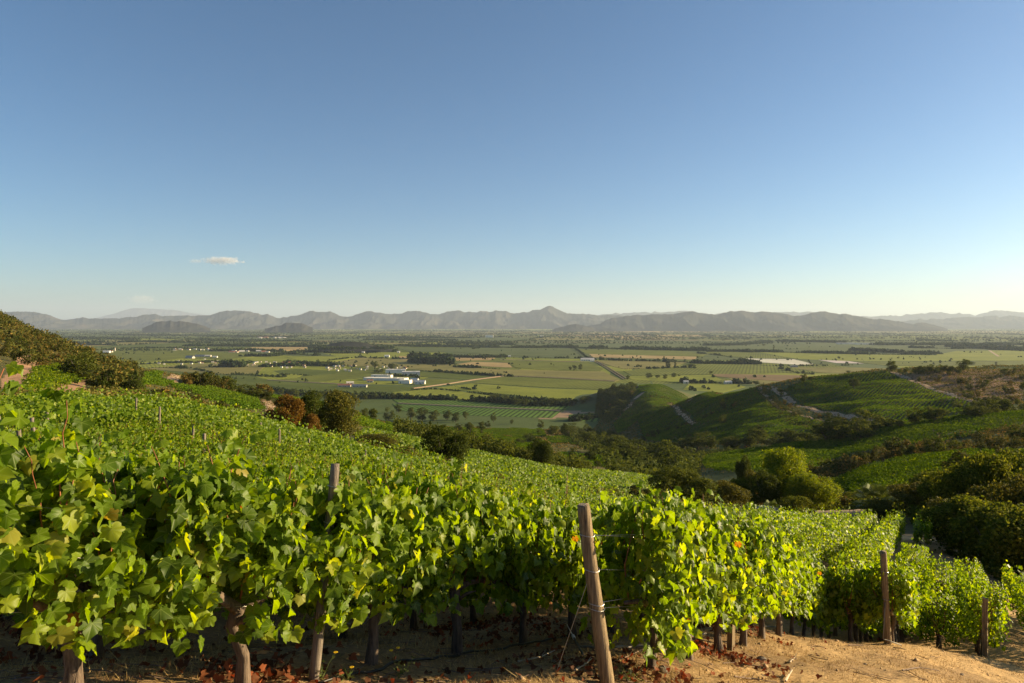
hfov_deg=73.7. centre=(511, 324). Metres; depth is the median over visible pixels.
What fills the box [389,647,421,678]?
wildflower
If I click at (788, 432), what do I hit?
tree
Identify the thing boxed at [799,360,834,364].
field
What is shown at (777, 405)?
dirt track
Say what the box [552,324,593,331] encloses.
hills
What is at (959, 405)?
shrub
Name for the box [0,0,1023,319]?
sky
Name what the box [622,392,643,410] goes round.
dirt track
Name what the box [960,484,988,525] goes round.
tree
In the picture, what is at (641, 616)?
grapevine
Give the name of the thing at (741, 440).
tree
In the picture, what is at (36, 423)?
grapevine
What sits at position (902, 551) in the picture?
grapevine
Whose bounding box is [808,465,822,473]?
shrub
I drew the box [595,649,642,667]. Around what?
stick
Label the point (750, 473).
tree
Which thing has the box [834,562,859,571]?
grapevine
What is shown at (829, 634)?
grapevine
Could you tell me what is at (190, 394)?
shrub
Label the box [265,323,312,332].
hills
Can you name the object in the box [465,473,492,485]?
grapevine
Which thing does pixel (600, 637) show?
trellis post
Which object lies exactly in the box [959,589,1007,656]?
grapevine
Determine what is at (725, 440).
tree
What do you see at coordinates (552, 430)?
tree
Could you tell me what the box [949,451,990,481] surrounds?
tree
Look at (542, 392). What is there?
field
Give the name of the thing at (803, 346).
farm plots
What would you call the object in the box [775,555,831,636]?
grapevine
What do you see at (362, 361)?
field
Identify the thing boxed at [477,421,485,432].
tree
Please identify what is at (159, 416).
trellis post
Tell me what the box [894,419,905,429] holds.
tree
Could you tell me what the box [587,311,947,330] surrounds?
mountains
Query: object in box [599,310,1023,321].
mountains
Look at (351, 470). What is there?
grapevine
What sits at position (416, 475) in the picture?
grapevine
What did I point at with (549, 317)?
mountains
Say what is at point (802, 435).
tree
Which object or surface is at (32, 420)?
trellis post
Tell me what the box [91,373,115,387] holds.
tree
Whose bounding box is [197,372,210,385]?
shrub
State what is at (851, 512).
dirt bank
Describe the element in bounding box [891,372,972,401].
dirt track
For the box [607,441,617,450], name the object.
shrub
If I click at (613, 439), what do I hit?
tree
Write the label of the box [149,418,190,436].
grapevine
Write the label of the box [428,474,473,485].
grapevine
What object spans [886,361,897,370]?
tree
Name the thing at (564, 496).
grapevine
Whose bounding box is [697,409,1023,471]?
vine rows
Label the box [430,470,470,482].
grapevine
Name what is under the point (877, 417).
tree
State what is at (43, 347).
shrub
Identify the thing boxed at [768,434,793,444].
tree
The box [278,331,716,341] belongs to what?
farm plots
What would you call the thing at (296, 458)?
grapevine
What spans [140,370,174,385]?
vine rows
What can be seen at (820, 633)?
grapevine
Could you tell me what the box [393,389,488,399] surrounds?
field
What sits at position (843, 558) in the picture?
grapevine
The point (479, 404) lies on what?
field
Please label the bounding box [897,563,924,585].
grapevine
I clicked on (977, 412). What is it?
tree
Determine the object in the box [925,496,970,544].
tree
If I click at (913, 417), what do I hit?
shrub
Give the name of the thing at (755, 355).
field
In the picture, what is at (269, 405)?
dirt track
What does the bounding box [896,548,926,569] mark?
grapevine
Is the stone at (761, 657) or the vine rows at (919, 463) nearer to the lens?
the stone at (761, 657)
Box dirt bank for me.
[814,509,878,517]
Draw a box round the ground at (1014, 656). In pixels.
[0,326,1023,682]
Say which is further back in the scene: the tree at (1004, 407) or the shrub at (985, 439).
the tree at (1004, 407)
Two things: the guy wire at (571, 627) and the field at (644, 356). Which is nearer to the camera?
the guy wire at (571, 627)
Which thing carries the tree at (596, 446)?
on the ground at (1014, 656)
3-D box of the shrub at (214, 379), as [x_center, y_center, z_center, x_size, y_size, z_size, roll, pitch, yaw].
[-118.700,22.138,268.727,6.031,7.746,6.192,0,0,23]
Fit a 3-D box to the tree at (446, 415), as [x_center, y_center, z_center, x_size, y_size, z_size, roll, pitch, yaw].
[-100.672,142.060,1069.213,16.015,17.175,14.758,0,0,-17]
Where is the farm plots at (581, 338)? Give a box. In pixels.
[69,329,1023,383]
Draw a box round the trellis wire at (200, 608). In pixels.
[12,599,474,612]
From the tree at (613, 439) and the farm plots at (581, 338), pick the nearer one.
the tree at (613, 439)
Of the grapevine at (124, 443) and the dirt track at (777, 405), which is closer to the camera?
the grapevine at (124, 443)
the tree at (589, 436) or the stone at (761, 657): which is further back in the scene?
the tree at (589, 436)
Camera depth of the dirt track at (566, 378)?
1881.27 m
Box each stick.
[517,650,554,661]
[574,657,591,670]
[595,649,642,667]
[734,672,759,679]
[785,669,792,681]
[902,663,938,670]
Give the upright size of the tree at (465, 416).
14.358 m
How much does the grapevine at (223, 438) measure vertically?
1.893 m
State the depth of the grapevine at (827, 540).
25.29 m
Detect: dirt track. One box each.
[167,374,179,382]
[262,400,274,410]
[267,379,369,384]
[398,403,560,410]
[414,376,501,388]
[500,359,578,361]
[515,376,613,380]
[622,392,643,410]
[669,404,696,424]
[757,386,831,421]
[767,386,872,420]
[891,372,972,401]
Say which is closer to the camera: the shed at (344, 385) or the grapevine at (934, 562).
the grapevine at (934, 562)
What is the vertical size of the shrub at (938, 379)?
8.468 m
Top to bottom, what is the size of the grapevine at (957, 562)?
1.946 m
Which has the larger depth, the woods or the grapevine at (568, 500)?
the woods
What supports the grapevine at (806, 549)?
on the ground at (1014, 656)
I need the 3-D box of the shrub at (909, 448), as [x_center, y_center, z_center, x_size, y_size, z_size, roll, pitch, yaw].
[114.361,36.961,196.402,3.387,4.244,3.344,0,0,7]
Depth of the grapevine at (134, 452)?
13.04 m
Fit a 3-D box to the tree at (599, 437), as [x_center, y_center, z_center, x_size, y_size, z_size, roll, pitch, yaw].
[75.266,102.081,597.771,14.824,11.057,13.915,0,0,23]
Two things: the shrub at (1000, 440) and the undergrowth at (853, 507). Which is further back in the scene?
the shrub at (1000, 440)
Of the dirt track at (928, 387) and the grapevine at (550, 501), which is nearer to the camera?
the grapevine at (550, 501)
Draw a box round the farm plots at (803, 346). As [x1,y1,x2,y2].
[58,329,1022,384]
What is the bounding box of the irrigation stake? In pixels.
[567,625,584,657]
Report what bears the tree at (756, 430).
on the ground at (1014, 656)
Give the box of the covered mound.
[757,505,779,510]
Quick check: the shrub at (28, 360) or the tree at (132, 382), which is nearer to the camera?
the tree at (132, 382)
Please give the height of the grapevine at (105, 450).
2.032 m
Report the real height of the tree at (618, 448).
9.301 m
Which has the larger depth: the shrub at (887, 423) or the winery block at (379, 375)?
the winery block at (379, 375)
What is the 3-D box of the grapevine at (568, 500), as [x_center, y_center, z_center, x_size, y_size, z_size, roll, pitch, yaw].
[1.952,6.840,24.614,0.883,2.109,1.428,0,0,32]
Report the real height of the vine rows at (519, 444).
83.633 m
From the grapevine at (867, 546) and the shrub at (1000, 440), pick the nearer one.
the grapevine at (867, 546)
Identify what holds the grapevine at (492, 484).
on the ground at (1014, 656)
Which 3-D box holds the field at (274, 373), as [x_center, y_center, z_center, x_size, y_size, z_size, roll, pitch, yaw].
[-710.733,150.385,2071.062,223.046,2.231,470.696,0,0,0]
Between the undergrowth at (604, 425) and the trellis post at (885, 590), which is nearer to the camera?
the trellis post at (885, 590)
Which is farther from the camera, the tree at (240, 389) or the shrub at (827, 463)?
the tree at (240, 389)
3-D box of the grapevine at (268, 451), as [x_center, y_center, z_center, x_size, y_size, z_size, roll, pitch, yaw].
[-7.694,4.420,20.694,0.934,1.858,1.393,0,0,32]
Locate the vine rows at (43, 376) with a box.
[18,362,85,390]
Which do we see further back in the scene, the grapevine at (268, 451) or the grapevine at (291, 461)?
the grapevine at (268, 451)
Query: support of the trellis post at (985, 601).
on the ground at (1014, 656)
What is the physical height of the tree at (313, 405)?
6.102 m
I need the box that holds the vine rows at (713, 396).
[637,387,858,444]
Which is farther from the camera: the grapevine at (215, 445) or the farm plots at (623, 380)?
the farm plots at (623, 380)
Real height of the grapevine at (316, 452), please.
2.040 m
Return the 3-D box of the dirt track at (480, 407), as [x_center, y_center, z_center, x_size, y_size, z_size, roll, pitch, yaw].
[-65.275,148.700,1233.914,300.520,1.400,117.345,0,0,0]
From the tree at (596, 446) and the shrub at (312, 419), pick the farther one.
the tree at (596, 446)
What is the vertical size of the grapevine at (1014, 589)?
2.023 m
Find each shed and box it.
[338,384,350,386]
[352,384,366,386]
[385,369,405,372]
[580,358,593,360]
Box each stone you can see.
[658,665,667,673]
[757,656,766,661]
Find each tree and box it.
[57,358,85,370]
[60,357,92,373]
[61,352,99,372]
[74,364,96,380]
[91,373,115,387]
[123,374,145,387]
[123,379,142,389]
[221,378,236,389]
[236,385,244,391]
[241,384,257,395]
[297,388,328,430]
[316,389,361,437]
[354,433,400,450]
[360,408,368,416]
[368,408,377,418]
[370,361,379,368]
[383,407,394,420]
[388,363,397,368]
[394,404,402,412]
[407,407,416,419]
[415,407,427,420]
[420,422,471,460]
[427,410,440,420]
[442,410,452,419]
[452,412,459,421]
[453,424,463,430]
[462,412,468,419]
[464,422,473,431]
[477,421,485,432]
[490,412,496,421]
[510,397,520,403]
[515,438,526,442]
[520,399,528,405]
[522,433,535,441]
[526,437,553,463]
[537,419,543,427]
[546,425,559,435]
[561,426,573,434]
[562,425,577,436]
[569,447,576,457]
[579,396,588,401]
[579,432,597,443]
[584,450,596,460]
[592,443,609,450]
[593,460,601,467]
[595,435,604,440]
[601,437,626,446]
[612,446,625,456]
[614,435,627,443]
[614,442,645,457]
[617,399,625,404]
[619,448,643,458]
[624,443,645,457]
[628,439,648,446]
[643,442,654,450]
[645,465,721,503]
[647,447,666,457]
[648,442,672,448]
[662,444,693,454]
[673,449,688,461]
[678,437,698,450]
[687,433,705,448]
[700,431,715,447]
[705,479,752,507]
[707,438,718,447]
[718,437,736,448]
[719,414,726,422]
[726,435,740,448]
[728,477,757,508]
[734,454,751,477]
[739,437,751,447]
[740,432,760,446]
[741,469,761,503]
[745,468,780,506]
[746,428,766,443]
[751,446,811,506]
[757,433,774,446]
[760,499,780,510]
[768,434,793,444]
[776,428,797,441]
[776,495,812,513]
[783,472,843,512]
[791,432,813,440]
[793,437,807,442]
[800,374,807,381]
[811,422,835,440]
[814,492,852,509]
[820,416,852,439]
[840,491,868,498]
[846,419,875,439]
[848,378,860,387]
[849,408,889,429]
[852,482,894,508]
[853,423,878,429]
[863,498,900,521]
[878,484,904,502]
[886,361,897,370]
[888,481,925,517]
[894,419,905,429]
[904,470,938,493]
[911,471,945,511]
[912,492,1008,563]
[919,407,949,419]
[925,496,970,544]
[926,405,942,421]
[926,463,992,502]
[940,450,968,471]
[946,500,1023,571]
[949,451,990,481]
[953,450,1014,503]
[955,359,971,369]
[958,406,974,414]
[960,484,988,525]
[968,406,992,416]
[974,503,1023,581]
[977,400,1005,406]
[979,473,1023,509]
[980,399,1002,412]
[996,399,1014,410]
[998,447,1023,466]
[1002,464,1023,494]
[1004,452,1023,476]
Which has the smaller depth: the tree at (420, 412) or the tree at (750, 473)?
the tree at (750, 473)
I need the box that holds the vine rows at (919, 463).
[826,447,1023,492]
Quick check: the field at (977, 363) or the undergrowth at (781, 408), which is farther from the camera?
the field at (977, 363)
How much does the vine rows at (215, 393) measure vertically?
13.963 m
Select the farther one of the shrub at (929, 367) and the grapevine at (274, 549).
the shrub at (929, 367)
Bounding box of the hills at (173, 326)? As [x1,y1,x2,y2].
[142,320,209,332]
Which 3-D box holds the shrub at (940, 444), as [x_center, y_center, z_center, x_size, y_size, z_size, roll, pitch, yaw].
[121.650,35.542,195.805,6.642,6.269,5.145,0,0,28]
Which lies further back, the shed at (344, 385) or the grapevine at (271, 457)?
the shed at (344, 385)
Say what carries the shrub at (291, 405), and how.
on the ground at (1014, 656)
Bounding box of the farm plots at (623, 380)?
[45,329,1023,384]
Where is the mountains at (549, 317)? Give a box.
[3,306,623,328]
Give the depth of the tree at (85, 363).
143.40 m
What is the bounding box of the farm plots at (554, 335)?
[231,331,648,339]
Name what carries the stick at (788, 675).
on the ground at (1014, 656)
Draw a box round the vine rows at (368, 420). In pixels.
[270,394,393,431]
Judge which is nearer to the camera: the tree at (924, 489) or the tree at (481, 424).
the tree at (924, 489)
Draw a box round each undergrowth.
[0,309,142,388]
[0,323,567,453]
[0,385,347,439]
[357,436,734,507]
[392,415,592,469]
[561,426,697,474]
[566,365,1023,491]
[595,383,637,422]
[654,445,754,486]
[688,408,1023,453]
[709,421,1023,504]
[754,384,877,431]
[821,482,920,525]
[907,364,1023,403]
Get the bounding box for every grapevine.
[0,361,226,682]
[0,419,74,620]
[0,427,206,660]
[3,425,30,433]
[4,427,43,436]
[9,412,134,460]
[21,416,72,433]
[52,424,96,434]
[80,427,151,454]
[86,425,113,437]
[90,422,133,433]
[99,427,367,682]
[102,430,160,450]
[110,421,155,441]
[113,441,184,458]
[113,445,190,468]
[117,449,152,460]
[119,436,154,448]
[124,419,162,440]
[130,428,179,447]
[134,422,187,439]
[137,441,198,466]
[146,423,208,454]
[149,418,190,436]
[154,410,195,432]
[156,428,212,453]
[157,446,233,471]
[167,449,231,465]
[174,421,219,446]
[176,431,216,449]
[183,420,223,441]
[188,425,234,459]
[193,448,236,461]
[199,476,315,645]
[206,420,252,448]
[209,433,251,447]
[215,422,252,443]
[222,460,295,486]
[224,457,287,481]
[224,458,282,480]
[238,432,278,450]
[243,440,279,455]
[244,444,282,460]
[254,452,282,463]
[265,446,313,466]
[265,447,317,471]
[266,439,308,457]
[267,460,342,482]
[268,449,310,461]
[268,449,319,466]
[268,457,330,477]
[272,441,305,452]
[277,468,356,487]
[279,466,466,665]
[295,442,325,458]
[301,454,337,464]
[308,451,351,469]
[312,454,349,476]
[315,457,367,479]
[315,480,409,638]
[324,453,357,462]
[325,448,403,494]
[364,463,422,491]
[376,455,409,467]
[377,462,445,484]
[385,453,528,654]
[390,502,472,630]
[398,458,432,474]
[407,466,438,475]
[423,472,459,481]
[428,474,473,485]
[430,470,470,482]
[459,575,507,625]
[462,487,585,644]
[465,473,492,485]
[479,473,509,489]
[480,478,509,487]
[482,482,510,493]
[487,474,542,504]
[493,486,524,495]
[517,482,545,499]
[519,493,561,505]
[520,471,621,637]
[528,487,561,500]
[547,487,571,504]
[550,487,579,507]
[573,497,602,515]
[579,481,719,670]
[579,498,608,506]
[597,522,630,633]
[605,502,644,623]
[630,488,746,659]
[697,506,767,652]
[730,501,788,646]
[758,524,803,638]
[765,522,785,537]
[775,539,812,636]
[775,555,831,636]
[780,541,823,635]
[785,538,810,555]
[786,529,818,561]
[794,598,837,636]
[796,528,823,560]
[804,526,832,562]
[808,532,828,563]
[819,569,844,637]
[822,567,837,635]
[824,547,877,642]
[827,622,842,639]
[831,579,879,642]
[834,549,867,570]
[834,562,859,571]
[838,585,882,641]
[839,549,868,570]
[842,535,873,563]
[849,541,874,560]
[853,534,880,561]
[861,556,920,641]
[864,622,882,642]
[870,551,896,565]
[877,556,919,642]
[879,590,921,642]
[891,562,924,586]
[892,572,922,637]
[893,578,921,642]
[894,548,928,574]
[896,545,923,566]
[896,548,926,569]
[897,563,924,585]
[902,594,922,642]
[903,543,926,567]
[918,586,960,649]
[919,585,962,648]
[920,581,958,632]
[921,568,957,607]
[922,569,957,600]
[923,561,956,590]
[924,552,952,588]
[953,556,983,582]
[954,564,983,581]
[955,565,987,582]
[956,566,986,586]
[956,575,993,637]
[957,578,993,651]
[957,599,1004,655]
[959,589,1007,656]
[960,580,1012,652]
[1008,577,1023,614]
[1010,580,1023,616]
[1014,585,1023,624]
[1017,596,1023,629]
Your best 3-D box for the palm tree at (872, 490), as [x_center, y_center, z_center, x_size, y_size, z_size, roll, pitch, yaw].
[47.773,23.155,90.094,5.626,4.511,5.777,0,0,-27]
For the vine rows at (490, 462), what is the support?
on the ground at (1014, 656)
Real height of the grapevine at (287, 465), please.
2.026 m
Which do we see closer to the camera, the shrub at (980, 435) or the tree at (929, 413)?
the shrub at (980, 435)
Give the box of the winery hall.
[363,377,408,380]
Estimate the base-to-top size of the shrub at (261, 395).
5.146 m
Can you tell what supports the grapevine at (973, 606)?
on the ground at (1014, 656)
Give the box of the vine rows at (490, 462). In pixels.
[354,427,660,494]
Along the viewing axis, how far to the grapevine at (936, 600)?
16.06 m
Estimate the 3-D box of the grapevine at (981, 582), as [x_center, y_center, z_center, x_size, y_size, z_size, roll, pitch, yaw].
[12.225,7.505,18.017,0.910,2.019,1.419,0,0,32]
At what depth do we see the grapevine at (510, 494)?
12.81 m
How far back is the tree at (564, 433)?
752.39 m
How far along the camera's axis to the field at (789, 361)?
2746.21 m
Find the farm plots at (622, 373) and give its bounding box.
[52,330,1023,378]
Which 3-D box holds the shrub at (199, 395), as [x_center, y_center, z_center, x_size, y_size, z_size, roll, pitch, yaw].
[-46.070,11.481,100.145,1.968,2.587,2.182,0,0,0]
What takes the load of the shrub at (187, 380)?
on the ground at (1014, 656)
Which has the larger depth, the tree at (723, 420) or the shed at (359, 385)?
the shed at (359, 385)
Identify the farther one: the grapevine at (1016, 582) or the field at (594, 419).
the field at (594, 419)
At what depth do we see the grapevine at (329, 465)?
17.06 m
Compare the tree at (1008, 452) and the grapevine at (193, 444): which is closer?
the grapevine at (193, 444)
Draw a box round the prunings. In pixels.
[0,590,1006,682]
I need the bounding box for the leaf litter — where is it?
[0,594,882,682]
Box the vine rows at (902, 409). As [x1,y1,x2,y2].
[785,370,970,420]
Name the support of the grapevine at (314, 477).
on the ground at (1014, 656)
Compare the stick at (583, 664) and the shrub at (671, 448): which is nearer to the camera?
the stick at (583, 664)
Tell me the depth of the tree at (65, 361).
150.71 m
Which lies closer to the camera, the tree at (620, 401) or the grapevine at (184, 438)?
the grapevine at (184, 438)
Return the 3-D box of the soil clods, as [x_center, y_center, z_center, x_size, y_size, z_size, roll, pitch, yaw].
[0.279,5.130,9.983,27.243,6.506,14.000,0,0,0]
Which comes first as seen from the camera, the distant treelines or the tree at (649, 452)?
the tree at (649, 452)
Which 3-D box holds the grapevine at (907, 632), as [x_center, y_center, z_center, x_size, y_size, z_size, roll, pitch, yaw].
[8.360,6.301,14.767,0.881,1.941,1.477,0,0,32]
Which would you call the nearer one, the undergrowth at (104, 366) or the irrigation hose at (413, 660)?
the irrigation hose at (413, 660)
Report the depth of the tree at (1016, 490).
40.38 m
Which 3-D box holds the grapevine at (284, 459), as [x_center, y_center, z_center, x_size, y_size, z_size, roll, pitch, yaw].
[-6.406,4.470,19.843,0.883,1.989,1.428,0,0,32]
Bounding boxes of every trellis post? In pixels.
[30,417,34,431]
[158,407,160,426]
[202,433,205,453]
[308,463,338,680]
[577,503,614,682]
[727,615,734,650]
[880,550,891,643]
[982,597,988,657]
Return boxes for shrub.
[0,341,12,355]
[10,335,27,348]
[12,349,37,365]
[13,339,26,350]
[21,341,33,349]
[22,334,36,347]
[35,351,54,365]
[37,343,53,357]
[44,335,53,342]
[50,342,65,351]
[54,353,66,362]
[84,366,127,387]
[145,389,161,394]
[153,387,169,395]
[181,372,194,384]
[186,389,200,397]
[190,371,208,385]
[192,393,203,402]
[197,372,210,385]
[205,372,220,385]
[215,400,226,405]
[216,379,229,389]
[219,376,236,383]
[255,383,273,393]
[255,389,265,399]
[263,393,305,424]
[264,391,273,400]
[296,412,321,431]
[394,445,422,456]
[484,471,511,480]
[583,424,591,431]
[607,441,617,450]
[619,484,659,499]
[653,439,680,458]
[656,450,681,467]
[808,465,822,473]
[816,457,838,472]
[831,458,841,472]
[838,453,863,470]
[851,451,870,464]
[858,452,870,465]
[866,445,878,462]
[875,447,891,461]
[882,417,895,426]
[882,437,905,456]
[900,438,924,454]
[901,445,917,456]
[903,446,914,458]
[905,407,923,423]
[918,366,925,372]
[919,440,946,452]
[923,437,949,454]
[926,364,933,370]
[932,375,941,381]
[946,440,963,450]
[951,400,962,407]
[955,368,961,373]
[961,439,971,446]
[962,390,973,397]
[965,383,972,389]
[969,400,979,407]
[971,432,982,440]
[975,433,985,442]
[976,441,986,450]
[979,381,986,387]
[982,434,995,446]
[987,437,1006,448]
[1004,424,1023,437]
[1005,435,1023,449]
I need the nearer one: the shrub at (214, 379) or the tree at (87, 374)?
the tree at (87, 374)
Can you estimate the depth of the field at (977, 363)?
2605.44 m
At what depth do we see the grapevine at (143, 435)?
19.43 m
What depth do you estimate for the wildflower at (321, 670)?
4.77 m
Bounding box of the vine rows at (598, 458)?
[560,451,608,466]
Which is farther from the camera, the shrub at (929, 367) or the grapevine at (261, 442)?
the shrub at (929, 367)
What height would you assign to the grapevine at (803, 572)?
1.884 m
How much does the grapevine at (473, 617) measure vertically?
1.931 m
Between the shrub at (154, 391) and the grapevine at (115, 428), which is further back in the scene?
the shrub at (154, 391)
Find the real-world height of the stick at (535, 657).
0.226 m
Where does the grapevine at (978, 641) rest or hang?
on the ground at (1014, 656)
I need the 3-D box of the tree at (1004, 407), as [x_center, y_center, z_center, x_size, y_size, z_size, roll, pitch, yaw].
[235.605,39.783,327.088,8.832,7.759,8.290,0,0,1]
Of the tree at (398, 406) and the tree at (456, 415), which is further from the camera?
the tree at (398, 406)
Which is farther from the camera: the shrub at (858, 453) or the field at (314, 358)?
the field at (314, 358)
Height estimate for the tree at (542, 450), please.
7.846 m
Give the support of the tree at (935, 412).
on the ground at (1014, 656)
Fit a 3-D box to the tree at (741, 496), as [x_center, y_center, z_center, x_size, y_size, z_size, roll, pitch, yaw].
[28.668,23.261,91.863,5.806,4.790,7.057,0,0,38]
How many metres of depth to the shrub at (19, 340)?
217.87 m
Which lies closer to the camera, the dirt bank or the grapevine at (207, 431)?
the grapevine at (207, 431)
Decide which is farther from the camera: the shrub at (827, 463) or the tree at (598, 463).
the tree at (598, 463)
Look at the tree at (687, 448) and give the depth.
394.51 m
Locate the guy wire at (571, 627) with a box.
[555,584,586,674]
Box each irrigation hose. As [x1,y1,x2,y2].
[318,635,567,682]
[580,632,706,648]
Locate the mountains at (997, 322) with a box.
[900,315,1023,328]
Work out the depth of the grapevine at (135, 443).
17.55 m
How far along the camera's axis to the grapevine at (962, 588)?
17.26 m
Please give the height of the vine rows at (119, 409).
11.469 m
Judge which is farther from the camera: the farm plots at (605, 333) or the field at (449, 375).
the farm plots at (605, 333)
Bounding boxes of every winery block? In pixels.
[371,374,392,376]
[398,379,411,383]
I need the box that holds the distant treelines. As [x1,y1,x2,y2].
[71,339,1023,421]
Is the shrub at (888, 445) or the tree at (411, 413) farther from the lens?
the tree at (411, 413)
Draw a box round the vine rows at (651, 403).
[614,384,715,432]
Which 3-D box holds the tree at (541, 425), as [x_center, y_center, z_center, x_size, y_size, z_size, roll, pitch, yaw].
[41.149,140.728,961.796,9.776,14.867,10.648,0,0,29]
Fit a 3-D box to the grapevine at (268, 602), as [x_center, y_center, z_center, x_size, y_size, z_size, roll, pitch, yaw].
[-2.450,2.186,6.087,0.942,1.792,1.559,0,0,32]
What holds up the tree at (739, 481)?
on the ground at (1014, 656)
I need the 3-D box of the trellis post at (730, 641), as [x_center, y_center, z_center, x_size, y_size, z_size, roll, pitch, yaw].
[2.727,3.612,8.494,0.083,1.654,0.079,0,0,-44]
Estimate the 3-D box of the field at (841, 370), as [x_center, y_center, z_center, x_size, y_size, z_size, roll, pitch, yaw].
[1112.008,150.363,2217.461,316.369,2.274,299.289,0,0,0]
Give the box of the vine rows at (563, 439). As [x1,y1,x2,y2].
[546,435,580,444]
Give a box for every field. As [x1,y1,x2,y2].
[94,348,255,362]
[148,363,260,373]
[202,351,332,355]
[207,374,338,395]
[246,347,306,350]
[246,364,263,368]
[256,369,301,379]
[275,369,335,375]
[275,370,393,381]
[287,356,354,361]
[333,357,453,366]
[338,385,421,392]
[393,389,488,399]
[393,399,570,410]
[393,404,560,417]
[397,366,619,381]
[399,348,578,358]
[413,378,466,385]
[420,372,494,379]
[439,383,597,399]
[455,357,493,360]
[459,362,511,367]
[473,377,614,389]
[491,360,602,370]
[506,357,582,361]
[569,413,600,421]
[579,349,706,356]
[590,354,696,359]
[597,361,686,368]
[624,364,796,375]
[629,375,721,381]
[683,383,744,392]
[706,352,790,358]
[714,374,807,380]
[746,358,809,364]
[759,350,1023,360]
[791,367,884,373]
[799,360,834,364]
[821,360,863,363]
[858,361,1023,365]
[897,366,974,367]
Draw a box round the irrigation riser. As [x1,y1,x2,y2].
[883,603,900,644]
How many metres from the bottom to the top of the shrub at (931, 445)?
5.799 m
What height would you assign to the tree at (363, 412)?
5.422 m
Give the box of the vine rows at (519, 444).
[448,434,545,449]
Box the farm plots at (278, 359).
[42,329,937,384]
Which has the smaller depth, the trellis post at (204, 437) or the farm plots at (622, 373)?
the trellis post at (204, 437)
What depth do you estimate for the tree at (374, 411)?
291.47 m
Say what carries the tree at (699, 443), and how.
on the ground at (1014, 656)
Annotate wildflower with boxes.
[317,651,337,679]
[334,663,355,681]
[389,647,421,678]
[618,668,643,682]
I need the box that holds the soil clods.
[0,607,1023,682]
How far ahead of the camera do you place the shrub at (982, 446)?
190.81 m
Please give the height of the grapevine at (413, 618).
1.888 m
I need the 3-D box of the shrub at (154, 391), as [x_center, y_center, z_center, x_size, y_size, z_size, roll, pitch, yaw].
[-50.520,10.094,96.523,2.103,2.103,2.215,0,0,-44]
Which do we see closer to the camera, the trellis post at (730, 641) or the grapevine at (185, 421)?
the trellis post at (730, 641)
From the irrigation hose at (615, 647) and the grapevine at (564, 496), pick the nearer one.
the irrigation hose at (615, 647)
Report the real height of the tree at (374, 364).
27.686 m
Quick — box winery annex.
[414,380,425,383]
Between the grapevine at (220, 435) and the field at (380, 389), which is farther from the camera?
the field at (380, 389)
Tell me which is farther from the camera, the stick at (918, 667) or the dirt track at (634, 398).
the dirt track at (634, 398)
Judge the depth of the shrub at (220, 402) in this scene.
102.18 m
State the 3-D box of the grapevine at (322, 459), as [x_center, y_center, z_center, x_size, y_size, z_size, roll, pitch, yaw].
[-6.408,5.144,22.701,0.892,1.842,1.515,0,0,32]
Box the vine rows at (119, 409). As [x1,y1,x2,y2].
[0,382,1023,608]
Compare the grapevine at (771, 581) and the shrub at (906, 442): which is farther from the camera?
the shrub at (906, 442)
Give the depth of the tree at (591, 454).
284.53 m
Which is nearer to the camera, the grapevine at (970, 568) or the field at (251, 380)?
the grapevine at (970, 568)
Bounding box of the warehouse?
[402,371,419,375]
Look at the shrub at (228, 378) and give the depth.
276.50 m
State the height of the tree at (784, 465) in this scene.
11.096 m
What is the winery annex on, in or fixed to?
on the ground at (1014, 656)
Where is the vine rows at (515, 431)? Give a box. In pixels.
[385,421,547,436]
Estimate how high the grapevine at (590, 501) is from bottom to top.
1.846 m
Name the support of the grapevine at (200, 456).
on the ground at (1014, 656)
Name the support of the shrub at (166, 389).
on the ground at (1014, 656)
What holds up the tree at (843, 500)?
on the ground at (1014, 656)
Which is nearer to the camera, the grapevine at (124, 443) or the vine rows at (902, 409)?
the grapevine at (124, 443)
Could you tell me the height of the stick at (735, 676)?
0.173 m
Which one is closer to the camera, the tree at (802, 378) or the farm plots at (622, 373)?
the tree at (802, 378)
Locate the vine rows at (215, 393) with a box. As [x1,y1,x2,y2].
[169,382,266,409]
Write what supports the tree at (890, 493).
on the ground at (1014, 656)
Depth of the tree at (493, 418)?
1040.74 m
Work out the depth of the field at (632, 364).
2605.80 m
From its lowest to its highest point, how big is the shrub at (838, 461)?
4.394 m
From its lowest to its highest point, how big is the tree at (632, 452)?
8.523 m
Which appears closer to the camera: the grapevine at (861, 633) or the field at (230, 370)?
the grapevine at (861, 633)
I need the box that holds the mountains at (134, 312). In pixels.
[99,308,202,318]
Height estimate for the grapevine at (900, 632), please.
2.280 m
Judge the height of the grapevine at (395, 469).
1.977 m
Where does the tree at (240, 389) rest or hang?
on the ground at (1014, 656)
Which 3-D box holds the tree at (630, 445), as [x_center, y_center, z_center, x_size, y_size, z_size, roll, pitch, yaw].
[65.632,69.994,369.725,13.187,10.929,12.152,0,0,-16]
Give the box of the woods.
[40,329,1023,340]

